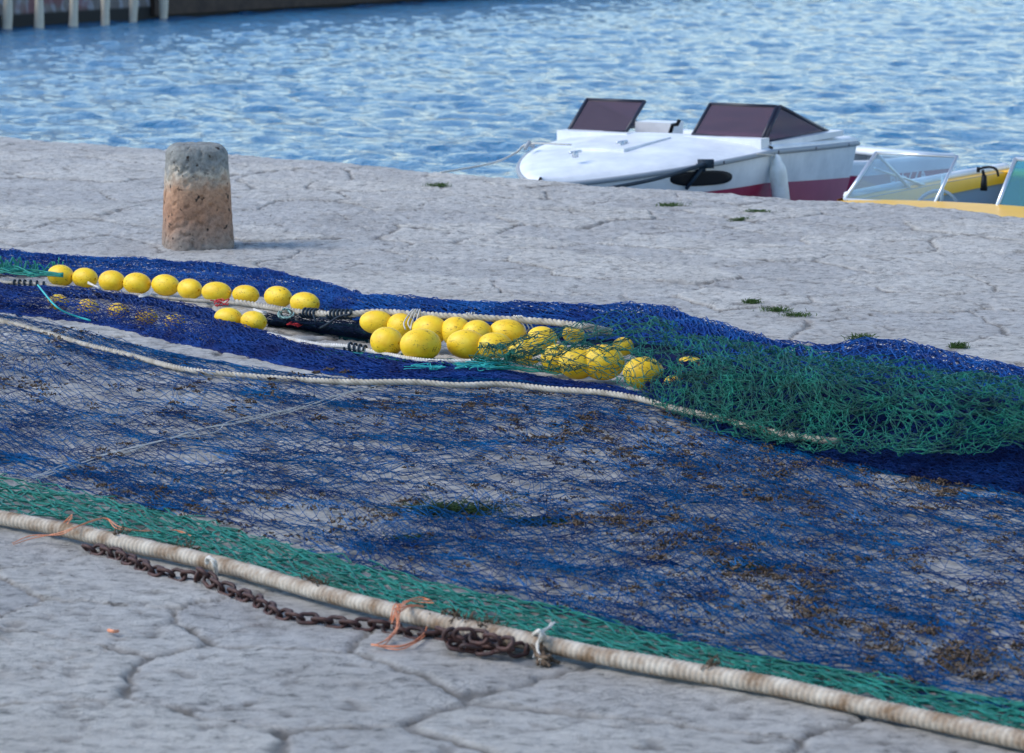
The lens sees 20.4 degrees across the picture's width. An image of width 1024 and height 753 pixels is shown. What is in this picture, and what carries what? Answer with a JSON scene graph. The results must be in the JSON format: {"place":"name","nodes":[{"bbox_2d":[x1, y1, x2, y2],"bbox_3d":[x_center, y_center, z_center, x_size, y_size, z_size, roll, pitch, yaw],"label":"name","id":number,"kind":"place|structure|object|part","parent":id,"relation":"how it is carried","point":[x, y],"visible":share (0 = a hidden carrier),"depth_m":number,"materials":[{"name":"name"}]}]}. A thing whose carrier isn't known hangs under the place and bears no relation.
{"place":"outdoors","nodes":[
{"label":"outdoors","id":0,"kind":"place"},
{"bbox_2d":[0,136,1023,752],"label":"quay paving","id":1,"kind":"structure","parent":0,"point":[186,666],"depth_m":10.24,"materials":[{"name":"stone"}]},
{"bbox_2d":[48,294,68,310],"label":"net float","id":2,"kind":"object","parent":1,"relation":"on","point":[61,297],"visible":0.42,"depth_m":14.30,"materials":[{"name":"yellow plastic"}]},
{"bbox_2d":[47,265,72,285],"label":"net float","id":3,"kind":"object","parent":1,"relation":"on","point":[66,279],"visible":0.78,"depth_m":15.10,"materials":[{"name":"yellow plastic"}]},
{"bbox_2d":[72,268,97,287],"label":"net float","id":4,"kind":"object","parent":1,"relation":"on","point":[81,277],"visible":0.92,"depth_m":15.03,"materials":[{"name":"yellow plastic"}]},
{"bbox_2d":[78,299,98,314],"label":"net float","id":5,"kind":"object","parent":1,"relation":"on","point":[95,303],"visible":0.41,"depth_m":14.13,"materials":[{"name":"yellow plastic"}]},
{"bbox_2d":[98,270,123,290],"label":"net float","id":6,"kind":"object","parent":1,"relation":"on","point":[110,280],"visible":0.98,"depth_m":14.88,"materials":[{"name":"yellow plastic"}]},
{"bbox_2d":[107,629,118,632],"bbox_3d":[-1.121,0.712,7.961,0.037,0.014,0.025,5,10,26],"label":"orange scrap","id":7,"kind":"object","parent":1,"relation":"on","point":[112,631],"visible":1,"depth_m":7.95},
{"bbox_2d":[0,280,257,308],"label":"twisted rope","id":8,"kind":"object","parent":1,"relation":"on","point":[158,296],"visible":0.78,"depth_m":14.46,"materials":[{"name":"fabric"}]},
{"bbox_2d":[8,279,44,286],"bbox_3d":[-2.547,-0.486,14.938,0.264,0.054,0.053,7,11,35],"label":"cord lashing","id":9,"kind":"object","parent":8,"relation":"attached to","point":[24,280],"visible":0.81,"depth_m":14.93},
{"bbox_2d":[123,273,150,293],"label":"net float","id":10,"kind":"object","parent":1,"relation":"on","point":[137,283],"visible":0.96,"depth_m":14.80,"materials":[{"name":"yellow plastic"}]},
{"bbox_2d":[135,309,157,324],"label":"net float","id":11,"kind":"object","parent":1,"relation":"on","point":[156,316],"visible":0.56,"depth_m":13.80,"materials":[{"name":"yellow plastic"}]},
{"bbox_2d":[151,274,178,295],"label":"net float","id":12,"kind":"object","parent":1,"relation":"on","point":[164,284],"visible":0.99,"depth_m":14.73,"materials":[{"name":"yellow plastic"}]},
{"bbox_2d":[164,314,184,329],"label":"net float","id":13,"kind":"object","parent":1,"relation":"on","point":[174,320],"visible":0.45,"depth_m":13.62,"materials":[{"name":"yellow plastic"}]},
{"bbox_2d":[177,279,201,298],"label":"net float","id":14,"kind":"object","parent":1,"relation":"on","point":[189,288],"visible":0.98,"depth_m":14.60,"materials":[{"name":"yellow plastic"}]},
{"bbox_2d":[162,142,233,250],"bbox_3d":[-1.887,-1.082,17.064,0.427,0.647,0.427,-2,10,-15],"label":"stone bollard","id":15,"kind":"object","parent":1,"relation":"on","point":[197,209],"visible":1,"depth_m":16.89,"materials":[{"name":"stone"}]},
{"bbox_2d":[20,385,382,483],"bbox_3d":[-1.146,0.200,10.978,0.100,0.018,2.384,5,11,29],"label":"frayed line","id":16,"kind":"object","parent":1,"relation":"on","point":[222,425],"visible":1,"depth_m":10.97,"materials":[{"name":"fabric"}]},
{"bbox_2d":[201,282,231,299],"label":"net float","id":17,"kind":"object","parent":1,"relation":"on","point":[214,290],"visible":0.87,"depth_m":14.49,"materials":[{"name":"yellow plastic"}]},
{"bbox_2d":[232,285,258,301],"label":"net float","id":18,"kind":"object","parent":1,"relation":"on","point":[246,293],"visible":0.84,"depth_m":14.43,"materials":[{"name":"yellow plastic"}]},
{"bbox_2d":[240,311,266,330],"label":"net float","id":19,"kind":"object","parent":1,"relation":"on","point":[254,319],"visible":0.91,"depth_m":13.48,"materials":[{"name":"yellow plastic"}]},
{"bbox_2d":[264,286,291,306],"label":"net float","id":20,"kind":"object","parent":1,"relation":"on","point":[281,296],"visible":0.88,"depth_m":14.30,"materials":[{"name":"yellow plastic"}]},
{"bbox_2d":[290,292,319,310],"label":"net float","id":21,"kind":"object","parent":1,"relation":"on","point":[300,300],"visible":0.84,"depth_m":14.06,"materials":[{"name":"yellow plastic"}]},
{"bbox_2d":[81,543,529,657],"bbox_3d":[-0.693,0.636,8.319,1.927,0.096,0.233,8,12,40],"label":"iron chain","id":22,"kind":"object","parent":1,"relation":"on","point":[472,641],"visible":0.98,"depth_m":8.09,"materials":[{"name":"metal"}]},
{"bbox_2d":[264,312,371,342],"bbox_3d":[-0.856,-0.223,13.595,1.163,0.106,0.280,8,12,40],"label":"fishing net","id":23,"kind":"object","parent":1,"relation":"on","point":[345,330],"visible":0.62,"depth_m":13.52,"materials":[{"name":"fabric"}]},
{"bbox_2d":[286,322,301,326],"bbox_3d":[-1.035,-0.250,13.592,0.083,0.025,0.040,6,11,30],"label":"twine scrap","id":24,"kind":"object","parent":23,"relation":"on","point":[295,324],"visible":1,"depth_m":13.58,"materials":[{"name":"red"}]},
{"bbox_2d":[387,313,413,336],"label":"net float","id":25,"kind":"object","parent":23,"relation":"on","point":[395,321],"visible":0.68,"depth_m":13.13,"materials":[{"name":"yellow plastic"}]},
{"bbox_2d":[234,299,612,334],"bbox_3d":[-0.523,-0.288,13.326,2.221,0.117,0.266,6,11,34],"label":"twisted rope","id":26,"kind":"object","parent":23,"relation":"on","point":[441,315],"visible":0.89,"depth_m":13.04,"materials":[{"name":"fabric"}]},
{"bbox_2d":[253,308,266,313],"bbox_3d":[-1.218,-0.319,13.801,0.050,0.018,0.226,-3,10,-20],"label":"cord tie","id":27,"kind":"object","parent":26,"relation":"attached to","point":[263,312],"visible":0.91,"depth_m":13.75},
{"bbox_2d":[277,307,293,318],"bbox_3d":[-1.080,-0.300,13.593,0.080,0.047,0.583,-1,9,-4],"label":"cord loop","id":28,"kind":"object","parent":26,"relation":"hanging from","point":[283,316],"visible":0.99,"depth_m":13.51,"materials":[{"name":"teal"}]},
{"bbox_2d":[298,307,318,324],"bbox_3d":[-0.951,-0.275,13.559,0.071,0.113,0.141,-8,12,-39],"label":"cord lashing","id":29,"kind":"object","parent":26,"relation":"attached to","point":[309,316],"visible":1,"depth_m":13.54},
{"bbox_2d":[318,308,353,329],"bbox_3d":[-0.861,-0.265,13.425,0.099,0.136,0.299,-9,13,-44],"label":"cord lashing","id":30,"kind":"object","parent":26,"relation":"attached to","point":[337,317],"visible":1,"depth_m":13.36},
{"bbox_2d":[403,309,420,329],"bbox_3d":[-0.453,-0.269,13.093,0.062,0.086,0.206,2,10,12],"label":"cord tie","id":31,"kind":"object","parent":26,"relation":"attached to","point":[416,311],"visible":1,"depth_m":13.06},
{"bbox_2d":[513,315,532,332],"bbox_3d":[0.038,-0.241,12.924,0.077,0.087,0.140,-7,12,-38],"label":"cord tie","id":32,"kind":"object","parent":26,"relation":"attached to","point":[522,323],"visible":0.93,"depth_m":12.88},
{"bbox_2d":[581,323,599,334],"bbox_3d":[0.359,-0.220,12.799,0.083,0.087,0.341,3,10,16],"label":"cord tie","id":33,"kind":"object","parent":26,"relation":"attached to","point":[586,328],"visible":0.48,"depth_m":12.66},
{"bbox_2d":[359,310,390,333],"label":"net float","id":34,"kind":"object","parent":1,"relation":"on","point":[371,321],"visible":0.85,"depth_m":13.20,"materials":[{"name":"yellow plastic"}]},
{"bbox_2d":[0,282,749,431],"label":"fishing net","id":35,"kind":"object","parent":1,"relation":"on","point":[242,340],"visible":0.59,"depth_m":13.17,"materials":[{"name":"fabric"}]},
{"bbox_2d":[37,284,90,320],"bbox_3d":[-2.285,-0.370,13.974,0.179,0.101,0.873,-5,10,-26],"label":"teal twine","id":36,"kind":"object","parent":35,"relation":"on","point":[49,299],"visible":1,"depth_m":13.65,"materials":[{"name":"teal"}]},
{"bbox_2d":[88,281,100,289],"bbox_3d":[-2.168,-0.476,14.754,0.035,0.018,0.314,-4,10,-21],"label":"cord tie","id":37,"kind":"object","parent":35,"relation":"attached to","point":[91,284],"visible":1,"depth_m":14.69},
{"bbox_2d":[107,303,128,318],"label":"net float","id":38,"kind":"object","parent":35,"relation":"in","point":[125,307],"visible":0.34,"depth_m":13.99,"materials":[{"name":"yellow plastic"}]},
{"bbox_2d":[138,289,153,297],"bbox_3d":[-1.854,-0.427,14.457,0.062,0.018,0.334,0,9,0],"label":"cord tie","id":39,"kind":"object","parent":35,"relation":"on","point":[148,293],"visible":1,"depth_m":14.35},
{"bbox_2d":[210,298,229,306],"bbox_3d":[-1.412,-0.357,13.764,0.094,0.042,0.048,-2,10,-13],"label":"twine scrap","id":40,"kind":"object","parent":35,"relation":"on","point":[220,300],"visible":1,"depth_m":13.76,"materials":[{"name":"red"}]},
{"bbox_2d":[214,308,241,323],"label":"net float","id":41,"kind":"object","parent":35,"relation":"on","point":[230,314],"visible":0.77,"depth_m":13.59,"materials":[{"name":"yellow plastic"}]},
{"bbox_2d":[370,327,401,353],"bbox_3d":[-0.563,-0.156,12.780,0.162,0.134,0.134,9,-18,42],"label":"net float","id":42,"kind":"object","parent":35,"relation":"on","point":[385,339],"visible":0.95,"depth_m":12.72,"materials":[{"name":"yellow plastic"}]},
{"bbox_2d":[267,332,540,363],"bbox_3d":[-0.548,-0.129,12.792,1.617,0.064,0.251,6,11,34],"label":"twisted rope","id":43,"kind":"object","parent":35,"relation":"on","point":[339,345],"visible":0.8,"depth_m":12.78,"materials":[{"name":"fabric"}]},
{"bbox_2d":[343,342,367,352],"bbox_3d":[-0.704,-0.127,12.855,0.126,0.056,0.051,7,12,37],"label":"cord lashing","id":44,"kind":"object","parent":43,"relation":"attached to","point":[358,346],"visible":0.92,"depth_m":12.84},
{"bbox_2d":[404,363,445,369],"bbox_3d":[-0.374,-0.042,12.301,0.191,0.033,0.060,2,9,9],"label":"twine tangle","id":45,"kind":"object","parent":35,"relation":"on","point":[431,366],"visible":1,"depth_m":12.29,"materials":[{"name":"teal"}]},
{"bbox_2d":[0,318,859,444],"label":"twisted rope","id":46,"kind":"object","parent":35,"relation":"on","point":[536,387],"visible":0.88,"depth_m":11.93,"materials":[{"name":"fabric"}]},
{"bbox_2d":[315,349,563,374],"bbox_3d":[-0.306,-0.073,12.611,1.326,0.016,0.261,5,11,29],"label":"net edging","id":47,"kind":"object","parent":35,"relation":"on","point":[515,367],"visible":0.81,"depth_m":12.42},
{"bbox_2d":[454,358,522,370],"bbox_3d":[-0.102,-0.050,12.298,0.300,0.051,0.123,0,9,0],"label":"twine tangle","id":48,"kind":"object","parent":35,"relation":"on","point":[490,364],"visible":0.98,"depth_m":12.29,"materials":[{"name":"teal"}]},
{"bbox_2d":[383,532,438,540],"bbox_3d":[-0.328,0.519,9.117,0.186,0.016,0.150,0,9,0],"label":"seaweed patch","id":49,"kind":"object","parent":1,"relation":"on","point":[418,536],"visible":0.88,"depth_m":9.12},
{"bbox_2d":[400,328,440,358],"bbox_3d":[-0.406,-0.140,12.646,0.184,0.147,0.146,0,17,-3],"label":"net float","id":50,"kind":"object","parent":1,"relation":"on","point":[422,343],"visible":1,"depth_m":12.59,"materials":[{"name":"yellow plastic"}]},
{"bbox_2d":[412,315,443,341],"bbox_3d":[-0.374,-0.212,12.996,0.185,0.134,0.137,8,35,39],"label":"net float","id":51,"kind":"object","parent":1,"relation":"on","point":[434,324],"visible":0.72,"depth_m":12.94,"materials":[{"name":"yellow plastic"}]},
{"bbox_2d":[422,182,451,186],"bbox_3d":[-0.532,-1.396,20.670,0.212,0.037,0.134,5,10,26],"label":"weed tuft","id":52,"kind":"object","parent":1,"relation":"on","point":[438,184],"visible":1,"depth_m":20.66,"materials":[{"name":"green plant"}]},
{"bbox_2d":[442,317,467,341],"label":"net float","id":53,"kind":"object","parent":1,"relation":"on","point":[450,325],"visible":0.6,"depth_m":12.90,"materials":[{"name":"yellow plastic"}]},
{"bbox_2d":[446,330,481,358],"bbox_3d":[-0.204,-0.144,12.713,0.181,0.130,0.134,3,-29,17],"label":"net float","id":54,"kind":"object","parent":1,"relation":"on","point":[462,344],"visible":0.81,"depth_m":12.66,"materials":[{"name":"yellow plastic"}]},
{"bbox_2d":[463,320,491,335],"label":"net float","id":55,"kind":"object","parent":1,"relation":"on","point":[481,327],"visible":0.35,"depth_m":12.83,"materials":[{"name":"yellow plastic"}]},
{"bbox_2d":[478,332,510,357],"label":"net float","id":56,"kind":"object","parent":1,"relation":"on","point":[493,338],"visible":0.54,"depth_m":12.62,"materials":[{"name":"yellow plastic"}]},
{"bbox_2d":[490,319,526,340],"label":"net float","id":57,"kind":"object","parent":1,"relation":"on","point":[511,330],"visible":0.57,"depth_m":12.82,"materials":[{"name":"yellow plastic"}]},
{"bbox_2d":[0,312,1023,713],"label":"fishing net","id":58,"kind":"object","parent":1,"relation":"on","point":[430,440],"visible":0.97,"depth_m":9.67,"materials":[{"name":"fabric"}]},
{"bbox_2d":[372,493,526,517],"bbox_3d":[-0.204,0.444,9.559,0.491,0.032,0.367,2,10,13],"label":"seaweed patch","id":59,"kind":"object","parent":58,"relation":"on","point":[454,506],"visible":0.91,"depth_m":9.55,"materials":[{"name":"plant"}]},
{"bbox_2d":[0,473,1023,729],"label":"fishing net","id":60,"kind":"object","parent":1,"relation":"on","point":[668,647],"visible":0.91,"depth_m":8.22,"materials":[{"name":"fabric"}]},
{"bbox_2d":[12,514,190,544],"bbox_3d":[-1.301,0.479,9.138,0.583,0.089,0.200,0,9,0],"label":"orange twine","id":61,"kind":"object","parent":60,"relation":"on","point":[70,519],"visible":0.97,"depth_m":9.09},
{"bbox_2d":[0,248,1023,419],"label":"fishing net","id":62,"kind":"object","parent":1,"relation":"on","point":[331,294],"visible":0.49,"depth_m":13.37,"materials":[{"name":"fabric"}]},
{"bbox_2d":[0,256,63,276],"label":"net edging","id":63,"kind":"object","parent":62,"relation":"on","point":[14,270],"visible":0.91,"depth_m":15.19,"materials":[{"name":"fabric"}]},
{"bbox_2d":[469,310,1023,456],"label":"fishing net","id":64,"kind":"object","parent":62,"relation":"on","point":[510,355],"visible":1,"depth_m":10.77,"materials":[{"name":"fabric"}]},
{"bbox_2d":[0,510,1023,750],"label":"served rope","id":65,"kind":"object","parent":1,"relation":"on","point":[712,673],"visible":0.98,"depth_m":7.65,"materials":[{"name":"fabric"}]},
{"bbox_2d":[204,555,217,574],"bbox_3d":[-0.905,0.571,8.557,0.044,0.068,0.060,0,9,0],"label":"cord tie","id":66,"kind":"object","parent":65,"relation":"attached to","point":[208,558],"visible":1,"depth_m":8.54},
{"bbox_2d":[371,597,433,649],"bbox_3d":[-0.290,0.682,7.945,0.108,0.086,0.349,3,10,17],"label":"orange twine","id":67,"kind":"object","parent":65,"relation":"attached to","point":[398,610],"visible":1,"depth_m":7.94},
{"bbox_2d":[531,622,555,661],"bbox_3d":[0.080,0.712,7.754,0.051,0.084,0.236,2,10,11],"label":"cord tie","id":68,"kind":"object","parent":65,"relation":"attached to","point":[542,636],"visible":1,"depth_m":7.68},
{"bbox_2d":[530,642,559,667],"bbox_3d":[0.081,0.750,7.676,0.070,0.050,0.110,-5,11,-28],"label":"frayed end","id":69,"kind":"object","parent":65,"relation":"hanging from","point":[546,659],"visible":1,"depth_m":7.65,"materials":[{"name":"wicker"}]},
{"bbox_2d":[0,314,1023,701],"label":"dried seaweed","id":70,"kind":"object","parent":1,"relation":"on","point":[756,602],"visible":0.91,"depth_m":9.41,"materials":[{"name":"plant"}]},
{"bbox_2d":[508,339,543,364],"bbox_3d":[0.062,-0.108,12.538,0.163,0.118,0.118,3,22,17],"label":"net float","id":71,"kind":"object","parent":1,"relation":"on","point":[516,345],"visible":0.29,"depth_m":12.50,"materials":[{"name":"yellow plastic"}]},
{"bbox_2d":[528,326,556,348],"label":"net float","id":72,"kind":"object","parent":1,"relation":"on","point":[539,328],"visible":0.41,"depth_m":12.69,"materials":[{"name":"yellow plastic"}]},
{"bbox_2d":[499,515,600,528],"bbox_3d":[0.119,0.480,9.394,0.351,0.014,0.200,0,9,0],"label":"seaweed patch","id":73,"kind":"object","parent":1,"relation":"on","point":[548,521],"visible":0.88,"depth_m":9.40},
{"bbox_2d":[541,344,566,373],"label":"net float","id":74,"kind":"object","parent":1,"relation":"on","point":[550,358],"visible":0.29,"depth_m":12.26,"materials":[{"name":"yellow plastic"}]},
{"bbox_2d":[558,347,588,378],"bbox_3d":[0.280,-0.057,12.160,0.165,0.138,0.141,4,33,23],"label":"net float","id":75,"kind":"object","parent":1,"relation":"on","point":[572,355],"visible":0.59,"depth_m":12.11,"materials":[{"name":"yellow plastic"}]},
{"bbox_2d":[562,328,584,342],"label":"net float","id":76,"kind":"object","parent":1,"relation":"on","point":[573,340],"visible":0.32,"depth_m":12.85,"materials":[{"name":"yellow plastic"}]},
{"bbox_2d":[136,361,1023,704],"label":"dried seaweed","id":77,"kind":"object","parent":1,"relation":"on","point":[954,651],"visible":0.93,"depth_m":9.34,"materials":[{"name":"plant"}]},
{"bbox_2d":[586,344,624,379],"bbox_3d":[0.387,-0.060,12.139,0.191,0.154,0.152,3,52,20],"label":"net float","id":78,"kind":"object","parent":1,"relation":"on","point":[599,359],"visible":0.66,"depth_m":12.08,"materials":[{"name":"yellow plastic"}]},
{"bbox_2d":[613,337,633,355],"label":"net float","id":79,"kind":"object","parent":1,"relation":"on","point":[624,344],"visible":0.36,"depth_m":12.77,"materials":[{"name":"yellow plastic"}]},
{"bbox_2d":[623,357,662,389],"bbox_3d":[0.550,-0.013,11.892,0.173,0.139,0.141,2,51,11],"label":"net float","id":80,"kind":"object","parent":1,"relation":"on","point":[638,370],"visible":0.55,"depth_m":11.84,"materials":[{"name":"yellow plastic"}]},
{"bbox_2d":[655,202,691,206],"bbox_3d":[1.102,-1.173,19.366,0.257,0.032,0.129,0,9,0],"label":"weed tuft","id":81,"kind":"object","parent":1,"relation":"on","point":[670,204],"visible":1,"depth_m":19.35,"materials":[{"name":"green plant"}]},
{"bbox_2d":[676,356,703,371],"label":"net float","id":82,"kind":"object","parent":1,"relation":"on","point":[683,358],"visible":0.1,"depth_m":12.14,"materials":[{"name":"yellow plastic"}]},
{"bbox_2d":[729,216,754,221],"bbox_3d":[1.498,-1.025,18.574,0.200,0.042,0.112,0,9,0],"label":"weed tuft","id":83,"kind":"object","parent":1,"relation":"on","point":[738,219],"visible":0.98,"depth_m":18.57,"materials":[{"name":"green plant"}]},
{"bbox_2d":[689,557,797,573],"bbox_3d":[0.731,0.583,8.759,0.384,0.020,0.224,0,9,0],"label":"seaweed patch","id":84,"kind":"object","parent":1,"relation":"on","point":[740,565],"visible":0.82,"depth_m":8.75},
{"bbox_2d":[741,298,763,303],"bbox_3d":[1.231,-0.386,14.576,0.103,0.027,0.090,7,11,35],"label":"weed tuft","id":85,"kind":"object","parent":1,"relation":"on","point":[751,301],"visible":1,"depth_m":14.57,"materials":[{"name":"green plant"}]},
{"bbox_2d":[745,208,770,212],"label":"weed tuft","id":86,"kind":"object","parent":1,"relation":"on","point":[755,210],"visible":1,"depth_m":18.95,"materials":[{"name":"green plant"}]},
{"bbox_2d":[753,305,806,312],"bbox_3d":[1.345,-0.339,14.294,0.275,0.032,0.136,0,9,0],"label":"weed tuft","id":87,"kind":"object","parent":1,"relation":"on","point":[775,309],"visible":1,"depth_m":14.28,"materials":[{"name":"green plant"}]},
{"bbox_2d":[778,311,817,317],"bbox_3d":[1.413,-0.309,14.098,0.197,0.022,0.104,2,10,13],"label":"weed tuft","id":88,"kind":"object","parent":1,"relation":"on","point":[795,314],"visible":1,"depth_m":14.09,"materials":[{"name":"green plant"}]},
{"bbox_2d":[643,351,1023,494],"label":"fishing net","id":89,"kind":"object","parent":1,"relation":"on","point":[1001,466],"visible":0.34,"depth_m":10.33,"materials":[{"name":"fabric"}]},
{"bbox_2d":[662,375,686,394],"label":"net float","id":90,"kind":"object","parent":89,"relation":"on","point":[672,380],"visible":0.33,"depth_m":11.74,"materials":[{"name":"yellow plastic"}]},
{"bbox_2d":[841,332,878,341],"bbox_3d":[1.641,-0.182,13.335,0.201,0.047,0.142,0,9,0],"label":"weed tuft","id":91,"kind":"object","parent":1,"relation":"on","point":[856,336],"visible":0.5,"depth_m":13.32,"materials":[{"name":"green plant"}]},
{"bbox_2d":[946,340,969,348],"bbox_3d":[2.049,-0.145,13.069,0.103,0.032,0.088,-6,11,-32],"label":"weed tuft","id":92,"kind":"object","parent":1,"relation":"on","point":[959,345],"visible":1,"depth_m":13.06,"materials":[{"name":"green plant"}]},
{"bbox_2d":[0,0,1023,178],"bbox_3d":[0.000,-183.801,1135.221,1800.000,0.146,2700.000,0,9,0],"label":"water","id":93,"kind":"structure","parent":0,"point":[430,86],"depth_m":50.29,"materials":[{"name":"blue liquid"}]},
{"bbox_2d":[2,0,12,28],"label":"piling","id":94,"kind":"object","parent":93,"relation":"in","point":[7,16],"visible":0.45,"depth_m":68.76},
{"bbox_2d":[34,0,43,28],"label":"piling","id":95,"kind":"object","parent":93,"relation":"in","point":[39,15],"visible":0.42,"depth_m":69.68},
{"bbox_2d":[68,0,77,26],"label":"piling","id":96,"kind":"object","parent":93,"relation":"in","point":[73,15],"visible":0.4,"depth_m":70.85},
{"bbox_2d":[101,0,109,25],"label":"piling","id":97,"kind":"object","parent":93,"relation":"in","point":[105,8],"visible":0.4,"depth_m":72.07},
{"bbox_2d":[129,0,137,22],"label":"piling","id":98,"kind":"object","parent":93,"relation":"in","point":[133,8],"visible":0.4,"depth_m":73.57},
{"bbox_2d":[159,0,167,18],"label":"piling","id":99,"kind":"object","parent":93,"relation":"in","point":[163,9],"visible":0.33,"depth_m":75.67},
{"bbox_2d":[0,0,421,27],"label":"harbour wall","id":100,"kind":"structure","parent":93,"relation":"in","point":[56,11],"depth_m":76.15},
{"bbox_2d":[516,98,859,200],"bbox_3d":[1.254,-1.554,24.172,2.064,1.520,4.122,5,11,30],"label":"motor boat","id":101,"kind":"object","parent":93,"relation":"on","point":[609,148],"visible":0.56,"depth_m":23.82,"materials":[{"name":"white plastic"}]},
{"bbox_2d":[440,142,571,172],"bbox_3d":[0.033,-1.752,22.891,0.595,0.144,2.642,2,10,13],"label":"mooring rope","id":102,"kind":"object","parent":101,"relation":"attached to","point":[520,148],"visible":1,"depth_m":23.08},
{"bbox_3d":[0.827,-2.320,25.134,0.038,0.319,1.297,6,11,34],"label":"side window","id":103,"kind":"part","parent":101,"relation":"part of","materials":[{"name":"black"}]},
{"bbox_2d":[607,159,713,189],"bbox_3d":[1.094,-1.493,22.125,0.193,0.242,2.061,5,10,27],"label":"mooring rope","id":104,"kind":"object","parent":101,"relation":"attached to","point":[702,164],"visible":0.88,"depth_m":22.62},
{"bbox_2d":[757,153,789,198],"bbox_3d":[2.138,-1.586,23.650,0.406,0.570,0.163,-7,12,-36],"label":"boat fender","id":105,"kind":"object","parent":101,"relation":"hanging from","point":[779,180],"visible":0.67,"depth_m":23.66,"materials":[{"name":"plastic"}]},
{"bbox_3d":[2.438,-2.188,24.330,0.035,0.319,1.495,5,10,27],"label":"side window","id":106,"kind":"part","parent":101,"relation":"part of","materials":[{"name":"black"}]},
{"bbox_2d":[837,151,1023,217],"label":"motor boat","id":107,"kind":"object","parent":93,"relation":"on","point":[997,189],"visible":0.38,"depth_m":21.96,"materials":[{"name":"white"}]},
{"bbox_3d":[2.803,-1.546,21.598,0.081,0.353,1.145,6,11,33],"label":"side window","id":108,"kind":"part","parent":107,"relation":"part of","materials":[{"name":"silver metal"}]},
{"bbox_2d":[847,146,953,190],"bbox_3d":[2.978,-1.901,28.087,2.780,0.673,1.240,-8,12,-40],"label":"windshield","id":109,"kind":"object","parent":107,"relation":"attached to","point":[911,167],"visible":0.12,"depth_m":28.10,"materials":[{"name":"glass"}]}
]}

